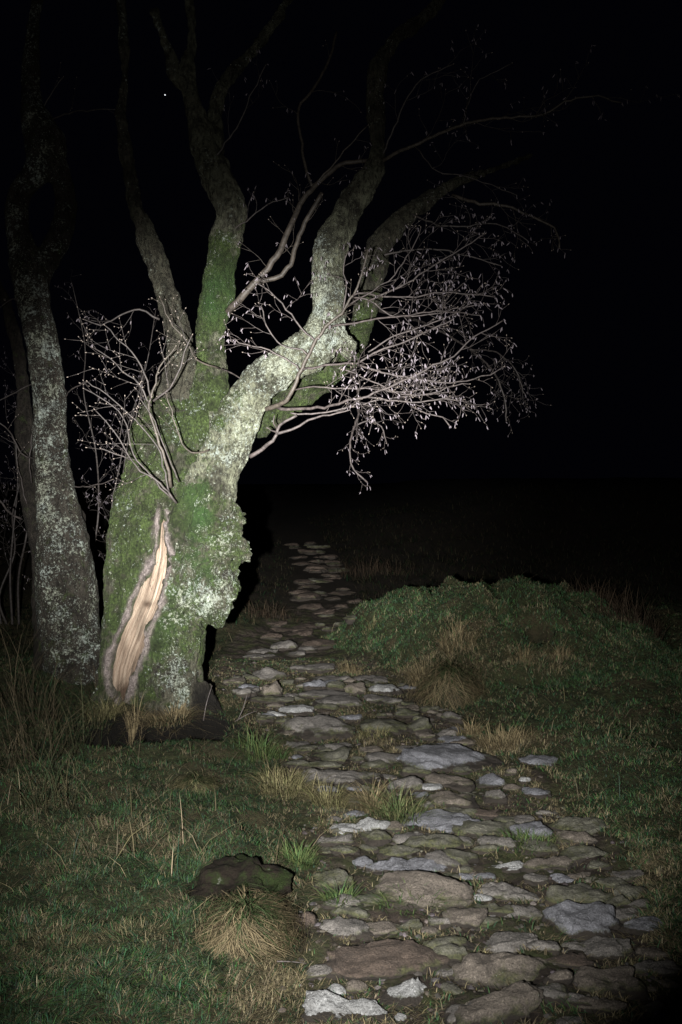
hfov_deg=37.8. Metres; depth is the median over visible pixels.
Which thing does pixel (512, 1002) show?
stone
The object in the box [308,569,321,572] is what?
stone
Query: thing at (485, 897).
stone
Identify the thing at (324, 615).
stone
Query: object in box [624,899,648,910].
stone
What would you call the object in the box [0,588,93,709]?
rush clump
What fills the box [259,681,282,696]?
stone
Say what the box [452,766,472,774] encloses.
stone
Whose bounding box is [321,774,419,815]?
grass tuft
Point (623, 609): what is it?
dead grass
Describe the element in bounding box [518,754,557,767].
stone
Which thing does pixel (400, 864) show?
stone
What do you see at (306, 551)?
stone
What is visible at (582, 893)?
stone
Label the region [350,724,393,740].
grass tuft
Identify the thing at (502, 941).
stone
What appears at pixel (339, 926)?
stone
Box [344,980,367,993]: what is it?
stone
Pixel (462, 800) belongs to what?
stone
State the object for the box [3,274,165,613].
hazel bush
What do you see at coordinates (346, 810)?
stone
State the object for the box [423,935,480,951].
stone
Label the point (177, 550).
old tree
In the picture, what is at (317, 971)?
stone
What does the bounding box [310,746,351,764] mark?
stone
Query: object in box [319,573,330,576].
stone
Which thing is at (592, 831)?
stone
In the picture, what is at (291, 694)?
stone
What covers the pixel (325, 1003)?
stone
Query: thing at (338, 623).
stone
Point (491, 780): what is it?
stone
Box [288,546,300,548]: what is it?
stone
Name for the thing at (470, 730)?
grass tuft
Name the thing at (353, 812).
stone
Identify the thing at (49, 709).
rush clump
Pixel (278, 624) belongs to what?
stone
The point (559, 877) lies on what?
stone
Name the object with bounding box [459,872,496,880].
stone
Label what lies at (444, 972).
stone
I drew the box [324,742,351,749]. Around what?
stone
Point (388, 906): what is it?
grass tuft
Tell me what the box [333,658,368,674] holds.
grass tuft
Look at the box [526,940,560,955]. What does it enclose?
stone
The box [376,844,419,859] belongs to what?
stone
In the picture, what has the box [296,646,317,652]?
stone
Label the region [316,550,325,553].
stone
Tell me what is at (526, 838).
grass tuft
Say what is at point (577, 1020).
stone
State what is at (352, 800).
stone
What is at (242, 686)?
stone
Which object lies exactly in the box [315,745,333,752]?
stone
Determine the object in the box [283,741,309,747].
stone
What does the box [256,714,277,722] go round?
stone
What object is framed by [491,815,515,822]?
stone
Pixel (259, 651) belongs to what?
stone
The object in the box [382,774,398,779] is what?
stone
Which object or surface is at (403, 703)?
stone
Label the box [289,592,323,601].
stone
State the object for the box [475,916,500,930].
stone
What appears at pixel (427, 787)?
stone
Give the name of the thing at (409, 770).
stone
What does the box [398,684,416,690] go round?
stone
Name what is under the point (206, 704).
fallen stick
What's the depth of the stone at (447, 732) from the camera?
6.69 m
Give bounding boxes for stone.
[222,677,245,685]
[231,687,259,697]
[238,683,258,688]
[242,654,278,660]
[242,674,259,679]
[244,695,294,703]
[246,648,277,654]
[252,667,286,680]
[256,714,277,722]
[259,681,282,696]
[260,632,282,639]
[266,621,286,626]
[267,703,284,708]
[267,710,287,717]
[269,627,292,631]
[269,640,297,650]
[273,717,290,723]
[278,679,294,684]
[278,704,314,716]
[279,730,295,735]
[281,759,342,769]
[282,714,355,741]
[283,693,298,696]
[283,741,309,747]
[284,543,298,545]
[284,650,305,656]
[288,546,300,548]
[288,555,307,558]
[288,590,311,594]
[288,630,312,635]
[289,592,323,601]
[289,911,317,930]
[290,665,305,670]
[291,561,312,565]
[291,623,316,628]
[291,754,302,759]
[292,626,313,631]
[293,579,316,584]
[293,696,305,700]
[293,744,317,754]
[295,677,305,681]
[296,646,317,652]
[297,548,316,554]
[297,603,323,609]
[298,663,334,673]
[298,689,351,698]
[300,584,320,588]
[301,768,383,786]
[301,989,390,1023]
[302,638,335,649]
[303,564,328,572]
[303,679,326,690]
[304,964,331,980]
[307,545,329,548]
[308,559,323,562]
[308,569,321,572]
[308,578,328,582]
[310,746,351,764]
[311,675,349,680]
[311,868,358,893]
[312,590,327,595]
[312,608,334,614]
[312,695,362,707]
[313,703,339,709]
[314,622,325,626]
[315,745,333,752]
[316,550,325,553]
[316,785,340,796]
[316,833,354,846]
[317,614,334,616]
[318,554,337,559]
[318,847,332,853]
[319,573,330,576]
[319,916,373,940]
[320,626,336,631]
[322,893,365,909]
[323,576,341,578]
[323,805,348,814]
[324,560,340,562]
[324,596,340,600]
[324,681,345,690]
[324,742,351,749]
[324,938,450,981]
[326,562,342,565]
[326,983,345,995]
[327,590,355,595]
[328,567,349,572]
[328,828,355,835]
[329,823,362,833]
[330,816,343,821]
[330,844,359,855]
[330,905,370,919]
[333,622,342,626]
[334,604,348,609]
[335,587,350,590]
[338,714,363,722]
[342,615,355,624]
[342,809,366,818]
[343,677,354,683]
[344,682,365,695]
[344,794,364,805]
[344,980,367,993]
[346,786,361,792]
[347,598,361,603]
[349,756,364,762]
[352,675,387,682]
[352,856,373,868]
[355,816,390,831]
[356,893,380,906]
[357,829,391,846]
[359,719,407,736]
[359,745,382,753]
[359,844,379,852]
[360,759,390,770]
[361,785,374,794]
[363,694,388,703]
[364,681,379,686]
[364,752,400,764]
[365,857,448,874]
[365,870,474,911]
[366,921,400,937]
[368,684,402,695]
[370,796,402,802]
[374,788,392,797]
[376,697,402,705]
[376,712,386,717]
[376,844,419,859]
[379,977,426,1009]
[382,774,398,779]
[385,776,422,795]
[387,820,402,832]
[387,918,422,935]
[392,832,429,844]
[394,708,421,717]
[394,1012,406,1022]
[395,704,419,710]
[395,743,503,772]
[395,745,417,751]
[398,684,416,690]
[399,765,430,777]
[399,835,441,848]
[400,701,416,705]
[401,808,480,833]
[406,717,432,733]
[409,791,428,799]
[410,715,423,722]
[415,731,439,741]
[419,706,439,712]
[421,926,440,935]
[422,783,443,791]
[422,833,464,849]
[423,801,434,809]
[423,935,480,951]
[424,850,461,872]
[425,772,475,791]
[426,710,438,714]
[427,791,479,807]
[427,917,450,929]
[432,943,467,965]
[434,968,453,978]
[435,729,456,736]
[437,736,465,742]
[440,711,462,724]
[440,982,464,994]
[442,848,478,865]
[442,872,459,880]
[442,907,487,929]
[443,806,476,818]
[444,1002,470,1023]
[447,726,462,732]
[449,738,475,746]
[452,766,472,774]
[452,820,515,838]
[452,952,548,988]
[452,980,544,1023]
[456,836,474,847]
[459,866,474,872]
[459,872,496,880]
[460,792,479,796]
[463,903,513,916]
[471,844,497,854]
[473,893,494,902]
[474,773,506,787]
[474,808,501,820]
[475,835,519,852]
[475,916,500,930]
[477,881,544,902]
[483,789,507,803]
[485,931,537,953]
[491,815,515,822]
[492,861,523,873]
[503,768,516,775]
[503,784,521,791]
[504,905,542,920]
[509,821,552,840]
[514,815,534,823]
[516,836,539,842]
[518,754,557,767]
[518,776,530,784]
[520,787,551,798]
[521,839,559,855]
[521,856,575,872]
[523,872,549,885]
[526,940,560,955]
[535,810,557,815]
[537,983,569,1005]
[541,899,622,941]
[543,969,573,984]
[544,882,613,905]
[545,952,600,969]
[547,816,604,831]
[550,873,573,882]
[554,1016,582,1023]
[556,830,597,845]
[559,844,608,866]
[559,935,635,959]
[562,992,598,1008]
[566,872,590,879]
[572,965,648,1000]
[578,996,626,1015]
[583,876,632,890]
[585,822,610,834]
[586,860,612,869]
[604,894,630,908]
[609,869,643,883]
[611,884,649,899]
[615,907,640,923]
[618,916,669,935]
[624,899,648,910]
[632,959,680,977]
[635,947,667,960]
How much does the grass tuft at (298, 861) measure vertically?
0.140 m
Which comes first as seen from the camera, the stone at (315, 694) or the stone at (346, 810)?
the stone at (346, 810)
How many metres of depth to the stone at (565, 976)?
3.30 m
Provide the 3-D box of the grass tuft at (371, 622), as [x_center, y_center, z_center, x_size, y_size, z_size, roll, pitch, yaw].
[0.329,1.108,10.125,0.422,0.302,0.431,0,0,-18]
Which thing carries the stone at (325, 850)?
on the path
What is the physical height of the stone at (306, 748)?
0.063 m
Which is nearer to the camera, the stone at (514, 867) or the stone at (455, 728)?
the stone at (514, 867)
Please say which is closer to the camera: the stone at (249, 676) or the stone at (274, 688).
the stone at (274, 688)
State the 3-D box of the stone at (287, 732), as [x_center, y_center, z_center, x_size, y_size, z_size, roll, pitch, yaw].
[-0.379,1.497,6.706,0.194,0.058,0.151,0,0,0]
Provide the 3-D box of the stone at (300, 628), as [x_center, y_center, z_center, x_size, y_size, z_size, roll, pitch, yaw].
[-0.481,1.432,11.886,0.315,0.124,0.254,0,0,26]
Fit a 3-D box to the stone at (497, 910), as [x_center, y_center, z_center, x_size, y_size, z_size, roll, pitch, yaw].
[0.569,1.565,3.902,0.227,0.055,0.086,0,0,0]
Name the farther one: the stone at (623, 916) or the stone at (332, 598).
the stone at (332, 598)
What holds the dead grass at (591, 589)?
on the ground at (262, 507)
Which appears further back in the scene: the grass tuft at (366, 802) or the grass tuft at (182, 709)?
the grass tuft at (182, 709)
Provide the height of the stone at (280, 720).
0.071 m
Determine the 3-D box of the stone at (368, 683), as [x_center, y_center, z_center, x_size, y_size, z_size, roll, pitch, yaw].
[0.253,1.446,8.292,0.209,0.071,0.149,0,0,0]
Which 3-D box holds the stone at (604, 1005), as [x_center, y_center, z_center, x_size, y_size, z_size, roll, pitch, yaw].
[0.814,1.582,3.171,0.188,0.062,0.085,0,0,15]
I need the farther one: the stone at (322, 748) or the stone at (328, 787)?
the stone at (322, 748)
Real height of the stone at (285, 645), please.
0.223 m
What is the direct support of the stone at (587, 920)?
on the path
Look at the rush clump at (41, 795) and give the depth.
4.85 m
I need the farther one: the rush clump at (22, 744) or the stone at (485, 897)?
the rush clump at (22, 744)
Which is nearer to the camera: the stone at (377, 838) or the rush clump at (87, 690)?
the stone at (377, 838)
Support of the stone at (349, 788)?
on the path
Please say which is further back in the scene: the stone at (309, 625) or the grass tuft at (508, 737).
the stone at (309, 625)
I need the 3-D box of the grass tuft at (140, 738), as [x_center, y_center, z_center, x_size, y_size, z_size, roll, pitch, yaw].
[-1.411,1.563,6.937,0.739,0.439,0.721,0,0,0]
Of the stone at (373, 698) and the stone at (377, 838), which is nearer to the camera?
the stone at (377, 838)
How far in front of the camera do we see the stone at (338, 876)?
4.15 m
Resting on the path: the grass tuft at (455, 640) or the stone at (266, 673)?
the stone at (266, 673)
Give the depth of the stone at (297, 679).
8.54 m
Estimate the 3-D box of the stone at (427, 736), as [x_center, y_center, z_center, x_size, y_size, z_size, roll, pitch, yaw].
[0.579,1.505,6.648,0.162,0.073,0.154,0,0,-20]
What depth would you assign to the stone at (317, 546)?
20.93 m
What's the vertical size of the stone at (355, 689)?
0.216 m
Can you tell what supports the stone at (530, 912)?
on the path
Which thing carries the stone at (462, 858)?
on the path
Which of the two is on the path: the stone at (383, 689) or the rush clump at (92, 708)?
the stone at (383, 689)
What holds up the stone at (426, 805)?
on the path
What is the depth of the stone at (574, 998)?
3.17 m
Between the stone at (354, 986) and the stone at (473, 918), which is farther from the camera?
the stone at (473, 918)
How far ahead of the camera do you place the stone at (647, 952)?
3.55 m
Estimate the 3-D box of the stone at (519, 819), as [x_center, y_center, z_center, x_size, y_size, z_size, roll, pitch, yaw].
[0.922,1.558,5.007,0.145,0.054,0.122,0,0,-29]
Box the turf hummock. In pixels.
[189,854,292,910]
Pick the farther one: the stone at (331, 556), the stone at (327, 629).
the stone at (331, 556)
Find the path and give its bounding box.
[213,492,681,1023]
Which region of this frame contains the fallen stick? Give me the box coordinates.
[203,686,211,720]
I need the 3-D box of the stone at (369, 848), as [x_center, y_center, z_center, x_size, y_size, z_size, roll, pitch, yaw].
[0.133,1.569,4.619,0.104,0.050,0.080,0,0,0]
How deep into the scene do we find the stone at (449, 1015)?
3.13 m
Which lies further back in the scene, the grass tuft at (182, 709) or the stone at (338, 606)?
the stone at (338, 606)
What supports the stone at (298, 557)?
on the path
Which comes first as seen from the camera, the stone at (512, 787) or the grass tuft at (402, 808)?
the grass tuft at (402, 808)
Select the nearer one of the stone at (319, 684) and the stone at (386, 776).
the stone at (386, 776)
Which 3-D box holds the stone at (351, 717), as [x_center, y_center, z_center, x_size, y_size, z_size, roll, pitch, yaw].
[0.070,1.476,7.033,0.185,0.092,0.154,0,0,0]
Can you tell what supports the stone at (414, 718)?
on the path
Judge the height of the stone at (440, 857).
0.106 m
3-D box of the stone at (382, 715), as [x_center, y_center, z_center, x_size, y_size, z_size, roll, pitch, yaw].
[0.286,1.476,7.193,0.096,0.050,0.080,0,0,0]
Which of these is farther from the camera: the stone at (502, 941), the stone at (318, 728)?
the stone at (318, 728)
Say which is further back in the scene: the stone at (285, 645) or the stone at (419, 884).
the stone at (285, 645)
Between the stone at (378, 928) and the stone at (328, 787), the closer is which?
the stone at (378, 928)
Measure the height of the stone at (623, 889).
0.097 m
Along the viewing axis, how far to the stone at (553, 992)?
3.19 m
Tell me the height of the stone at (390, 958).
0.149 m
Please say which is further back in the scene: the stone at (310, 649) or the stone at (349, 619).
the stone at (349, 619)
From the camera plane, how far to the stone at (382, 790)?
5.37 m
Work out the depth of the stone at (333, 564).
18.04 m
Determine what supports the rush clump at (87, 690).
on the ground at (262, 507)
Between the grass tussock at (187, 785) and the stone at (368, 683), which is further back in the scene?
the stone at (368, 683)
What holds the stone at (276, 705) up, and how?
on the path
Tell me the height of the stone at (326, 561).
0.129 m
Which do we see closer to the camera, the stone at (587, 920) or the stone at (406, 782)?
the stone at (587, 920)
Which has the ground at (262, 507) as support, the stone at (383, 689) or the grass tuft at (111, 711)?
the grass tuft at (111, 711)
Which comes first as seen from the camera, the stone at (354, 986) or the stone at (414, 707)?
the stone at (354, 986)
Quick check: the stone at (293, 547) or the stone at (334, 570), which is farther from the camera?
the stone at (293, 547)
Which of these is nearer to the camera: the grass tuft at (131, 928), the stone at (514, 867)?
the grass tuft at (131, 928)
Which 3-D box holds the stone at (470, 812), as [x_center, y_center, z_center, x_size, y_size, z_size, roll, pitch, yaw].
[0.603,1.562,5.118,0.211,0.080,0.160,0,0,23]
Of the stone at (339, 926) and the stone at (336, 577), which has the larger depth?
the stone at (336, 577)
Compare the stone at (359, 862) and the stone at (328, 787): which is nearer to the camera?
the stone at (359, 862)
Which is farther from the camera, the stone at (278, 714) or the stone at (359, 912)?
the stone at (278, 714)
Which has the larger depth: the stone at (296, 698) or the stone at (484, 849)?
the stone at (296, 698)
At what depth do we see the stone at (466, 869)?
4.32 m
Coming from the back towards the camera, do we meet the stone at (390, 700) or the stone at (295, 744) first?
the stone at (390, 700)
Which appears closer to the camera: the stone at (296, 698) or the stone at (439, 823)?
the stone at (439, 823)
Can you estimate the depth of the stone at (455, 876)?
4.25 m
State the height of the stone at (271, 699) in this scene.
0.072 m
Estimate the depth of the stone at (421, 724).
6.76 m
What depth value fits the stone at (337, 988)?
3.29 m
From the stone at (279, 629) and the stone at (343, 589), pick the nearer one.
the stone at (279, 629)
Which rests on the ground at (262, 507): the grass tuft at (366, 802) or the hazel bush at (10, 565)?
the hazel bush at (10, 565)
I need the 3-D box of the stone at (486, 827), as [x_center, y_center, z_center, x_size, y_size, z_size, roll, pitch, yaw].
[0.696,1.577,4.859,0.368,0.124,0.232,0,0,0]
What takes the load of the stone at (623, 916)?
on the path
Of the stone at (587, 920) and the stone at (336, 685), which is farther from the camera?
the stone at (336, 685)
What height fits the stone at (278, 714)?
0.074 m
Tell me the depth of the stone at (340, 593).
15.02 m
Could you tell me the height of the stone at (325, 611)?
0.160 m
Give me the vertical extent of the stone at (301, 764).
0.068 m
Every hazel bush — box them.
[0,346,93,624]
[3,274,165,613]
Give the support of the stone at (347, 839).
on the path
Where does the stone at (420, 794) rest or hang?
on the path
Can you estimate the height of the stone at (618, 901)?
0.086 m
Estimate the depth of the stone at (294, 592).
14.85 m
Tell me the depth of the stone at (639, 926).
3.72 m
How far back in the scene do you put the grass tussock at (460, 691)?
7.54 m
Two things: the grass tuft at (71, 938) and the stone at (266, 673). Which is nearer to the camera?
the grass tuft at (71, 938)
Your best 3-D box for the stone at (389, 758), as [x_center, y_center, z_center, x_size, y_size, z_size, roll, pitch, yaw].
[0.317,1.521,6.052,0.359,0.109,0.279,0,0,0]
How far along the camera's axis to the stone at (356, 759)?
6.10 m
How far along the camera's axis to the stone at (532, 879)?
4.19 m
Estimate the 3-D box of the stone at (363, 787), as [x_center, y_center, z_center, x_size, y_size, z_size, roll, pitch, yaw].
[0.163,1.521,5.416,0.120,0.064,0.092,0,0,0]
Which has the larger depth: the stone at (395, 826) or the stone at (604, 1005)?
the stone at (395, 826)
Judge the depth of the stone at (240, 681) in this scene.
8.32 m
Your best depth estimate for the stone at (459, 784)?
5.54 m
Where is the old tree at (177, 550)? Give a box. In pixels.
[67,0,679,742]
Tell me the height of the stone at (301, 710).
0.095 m
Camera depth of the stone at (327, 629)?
11.86 m
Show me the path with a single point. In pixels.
(291, 523)
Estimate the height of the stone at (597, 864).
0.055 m
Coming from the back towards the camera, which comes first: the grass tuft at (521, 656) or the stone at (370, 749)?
the grass tuft at (521, 656)
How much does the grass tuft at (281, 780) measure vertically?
0.204 m
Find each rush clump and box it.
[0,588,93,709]
[0,678,188,772]
[0,737,136,816]
[1,668,172,755]
[2,650,95,726]
[34,666,167,747]
[42,660,118,698]
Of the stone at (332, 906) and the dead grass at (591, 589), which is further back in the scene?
the dead grass at (591, 589)
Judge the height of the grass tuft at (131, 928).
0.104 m
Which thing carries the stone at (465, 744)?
on the path
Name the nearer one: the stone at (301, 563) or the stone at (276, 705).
the stone at (276, 705)
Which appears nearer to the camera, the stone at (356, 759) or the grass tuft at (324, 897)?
the grass tuft at (324, 897)
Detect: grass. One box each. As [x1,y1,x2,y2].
[232,599,301,622]
[335,557,419,581]
[547,573,638,613]
[583,584,680,644]
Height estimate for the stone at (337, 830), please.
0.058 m
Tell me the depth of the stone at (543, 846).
4.54 m
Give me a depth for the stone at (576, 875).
4.22 m
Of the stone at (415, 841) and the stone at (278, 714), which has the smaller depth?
the stone at (415, 841)
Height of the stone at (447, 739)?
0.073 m
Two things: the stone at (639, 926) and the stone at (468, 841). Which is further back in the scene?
the stone at (468, 841)
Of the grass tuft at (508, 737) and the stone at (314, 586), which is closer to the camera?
the grass tuft at (508, 737)
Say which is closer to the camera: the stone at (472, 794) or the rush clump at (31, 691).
the stone at (472, 794)
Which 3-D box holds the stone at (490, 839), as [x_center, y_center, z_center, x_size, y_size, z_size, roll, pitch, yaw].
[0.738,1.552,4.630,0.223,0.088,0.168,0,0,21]
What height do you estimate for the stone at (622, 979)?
0.126 m
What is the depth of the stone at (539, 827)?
4.74 m
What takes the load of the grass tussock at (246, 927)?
on the ground at (262, 507)
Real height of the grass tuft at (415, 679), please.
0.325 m
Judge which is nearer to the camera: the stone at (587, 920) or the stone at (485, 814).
the stone at (587, 920)
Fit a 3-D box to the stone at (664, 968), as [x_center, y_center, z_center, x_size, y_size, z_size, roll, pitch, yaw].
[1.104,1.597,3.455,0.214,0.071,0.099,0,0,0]
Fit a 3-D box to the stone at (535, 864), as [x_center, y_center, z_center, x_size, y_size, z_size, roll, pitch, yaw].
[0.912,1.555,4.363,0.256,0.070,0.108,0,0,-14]
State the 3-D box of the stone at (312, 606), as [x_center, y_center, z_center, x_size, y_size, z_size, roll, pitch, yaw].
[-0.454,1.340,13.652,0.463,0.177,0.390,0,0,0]
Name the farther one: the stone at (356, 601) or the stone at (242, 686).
the stone at (356, 601)
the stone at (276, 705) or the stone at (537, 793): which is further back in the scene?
the stone at (276, 705)
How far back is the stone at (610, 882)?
4.13 m
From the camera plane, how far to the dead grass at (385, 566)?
16.99 m
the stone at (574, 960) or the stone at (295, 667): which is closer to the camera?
the stone at (574, 960)
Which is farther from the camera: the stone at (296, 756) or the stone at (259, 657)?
the stone at (259, 657)
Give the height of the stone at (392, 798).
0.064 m
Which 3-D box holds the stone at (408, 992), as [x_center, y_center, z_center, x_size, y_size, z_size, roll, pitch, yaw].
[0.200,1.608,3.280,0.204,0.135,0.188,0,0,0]
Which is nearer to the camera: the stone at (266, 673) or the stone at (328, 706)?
the stone at (328, 706)
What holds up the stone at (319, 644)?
on the path
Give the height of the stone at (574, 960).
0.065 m
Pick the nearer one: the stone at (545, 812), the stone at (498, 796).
the stone at (545, 812)
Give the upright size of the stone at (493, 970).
0.180 m
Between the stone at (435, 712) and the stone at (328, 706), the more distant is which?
the stone at (328, 706)
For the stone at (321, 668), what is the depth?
8.99 m
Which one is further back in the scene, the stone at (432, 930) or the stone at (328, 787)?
the stone at (328, 787)
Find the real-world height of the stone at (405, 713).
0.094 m
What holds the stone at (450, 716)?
on the path
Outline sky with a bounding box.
[0,0,681,483]
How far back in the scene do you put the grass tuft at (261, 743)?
6.17 m
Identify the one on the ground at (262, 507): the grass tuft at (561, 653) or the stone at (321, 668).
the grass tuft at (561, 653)
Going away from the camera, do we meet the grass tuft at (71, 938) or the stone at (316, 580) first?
the grass tuft at (71, 938)
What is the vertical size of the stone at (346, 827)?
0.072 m
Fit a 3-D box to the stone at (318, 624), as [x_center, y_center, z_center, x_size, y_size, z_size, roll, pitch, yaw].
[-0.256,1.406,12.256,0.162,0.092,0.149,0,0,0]
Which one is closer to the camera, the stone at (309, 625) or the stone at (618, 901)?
the stone at (618, 901)
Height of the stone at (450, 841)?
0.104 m
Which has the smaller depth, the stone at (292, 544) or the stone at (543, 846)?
the stone at (543, 846)
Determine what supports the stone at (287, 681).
on the path
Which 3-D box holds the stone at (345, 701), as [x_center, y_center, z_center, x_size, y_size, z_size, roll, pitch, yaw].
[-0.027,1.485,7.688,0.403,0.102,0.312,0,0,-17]
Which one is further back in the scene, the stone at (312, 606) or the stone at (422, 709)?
the stone at (312, 606)
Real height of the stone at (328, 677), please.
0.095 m
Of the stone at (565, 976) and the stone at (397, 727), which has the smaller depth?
the stone at (565, 976)
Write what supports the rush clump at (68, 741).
on the ground at (262, 507)
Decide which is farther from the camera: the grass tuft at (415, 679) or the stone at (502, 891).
the grass tuft at (415, 679)
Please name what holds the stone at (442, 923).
on the path
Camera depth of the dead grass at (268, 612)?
12.62 m
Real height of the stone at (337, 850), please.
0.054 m
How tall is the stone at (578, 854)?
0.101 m
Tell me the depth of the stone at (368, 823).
4.84 m
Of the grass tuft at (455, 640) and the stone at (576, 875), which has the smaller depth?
the stone at (576, 875)
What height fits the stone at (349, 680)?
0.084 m
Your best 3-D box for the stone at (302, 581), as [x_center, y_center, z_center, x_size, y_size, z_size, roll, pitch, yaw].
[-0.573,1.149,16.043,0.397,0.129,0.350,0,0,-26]
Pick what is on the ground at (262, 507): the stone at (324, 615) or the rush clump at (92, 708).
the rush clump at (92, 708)
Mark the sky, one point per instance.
(598, 327)
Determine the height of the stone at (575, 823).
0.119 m
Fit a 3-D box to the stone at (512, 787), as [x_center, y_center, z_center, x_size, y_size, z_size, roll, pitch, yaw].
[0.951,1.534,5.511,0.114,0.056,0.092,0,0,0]
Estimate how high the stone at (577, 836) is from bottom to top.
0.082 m
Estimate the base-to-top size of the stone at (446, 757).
0.209 m
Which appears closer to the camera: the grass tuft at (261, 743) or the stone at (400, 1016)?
the stone at (400, 1016)
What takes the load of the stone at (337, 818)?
on the path
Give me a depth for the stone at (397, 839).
4.72 m
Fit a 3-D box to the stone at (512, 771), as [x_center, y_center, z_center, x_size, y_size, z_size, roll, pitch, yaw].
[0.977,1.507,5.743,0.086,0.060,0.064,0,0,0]
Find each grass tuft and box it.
[5,921,107,958]
[55,694,151,721]
[89,915,185,953]
[113,695,233,742]
[117,693,146,745]
[117,706,170,748]
[211,726,302,764]
[235,762,337,804]
[267,838,334,872]
[282,773,365,812]
[307,878,371,910]
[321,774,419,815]
[332,778,455,825]
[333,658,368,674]
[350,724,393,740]
[360,609,385,634]
[365,877,458,921]
[382,655,453,687]
[426,615,493,657]
[448,717,493,736]
[461,722,552,751]
[496,826,568,857]
[502,640,555,665]
[537,638,590,660]
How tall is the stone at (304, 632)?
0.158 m
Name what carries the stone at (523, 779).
on the path
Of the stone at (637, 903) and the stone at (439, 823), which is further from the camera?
the stone at (439, 823)
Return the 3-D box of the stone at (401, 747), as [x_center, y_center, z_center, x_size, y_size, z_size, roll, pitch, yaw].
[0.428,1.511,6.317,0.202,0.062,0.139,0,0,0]
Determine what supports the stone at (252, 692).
on the path
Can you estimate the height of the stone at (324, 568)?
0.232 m
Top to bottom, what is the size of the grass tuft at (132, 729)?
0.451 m
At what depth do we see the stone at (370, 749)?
6.27 m
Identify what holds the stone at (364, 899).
on the path
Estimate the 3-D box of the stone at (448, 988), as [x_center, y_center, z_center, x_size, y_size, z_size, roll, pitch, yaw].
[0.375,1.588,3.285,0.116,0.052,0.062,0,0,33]
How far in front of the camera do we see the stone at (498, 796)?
5.30 m
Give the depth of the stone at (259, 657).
9.87 m
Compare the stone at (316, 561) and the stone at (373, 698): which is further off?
the stone at (316, 561)
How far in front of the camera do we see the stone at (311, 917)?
3.74 m
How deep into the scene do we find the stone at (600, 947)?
3.56 m
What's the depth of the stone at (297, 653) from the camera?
10.13 m
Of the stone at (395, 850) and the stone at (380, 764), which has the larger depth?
the stone at (380, 764)
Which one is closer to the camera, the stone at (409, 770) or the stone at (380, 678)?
the stone at (409, 770)
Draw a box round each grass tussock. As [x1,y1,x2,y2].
[167,770,222,795]
[183,883,310,967]
[402,655,498,710]
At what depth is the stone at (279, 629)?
11.89 m
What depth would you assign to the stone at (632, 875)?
4.23 m
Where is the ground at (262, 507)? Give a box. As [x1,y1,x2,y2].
[0,477,681,1023]
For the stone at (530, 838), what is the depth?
4.66 m
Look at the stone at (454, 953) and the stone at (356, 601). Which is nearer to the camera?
the stone at (454, 953)
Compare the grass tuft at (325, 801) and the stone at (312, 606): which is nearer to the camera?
the grass tuft at (325, 801)
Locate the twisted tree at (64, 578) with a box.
[0,0,114,684]
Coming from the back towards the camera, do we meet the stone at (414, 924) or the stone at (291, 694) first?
the stone at (291, 694)
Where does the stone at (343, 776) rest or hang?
on the path
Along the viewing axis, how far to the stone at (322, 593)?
14.77 m
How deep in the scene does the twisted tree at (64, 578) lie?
8.38 m
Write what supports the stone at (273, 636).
on the path

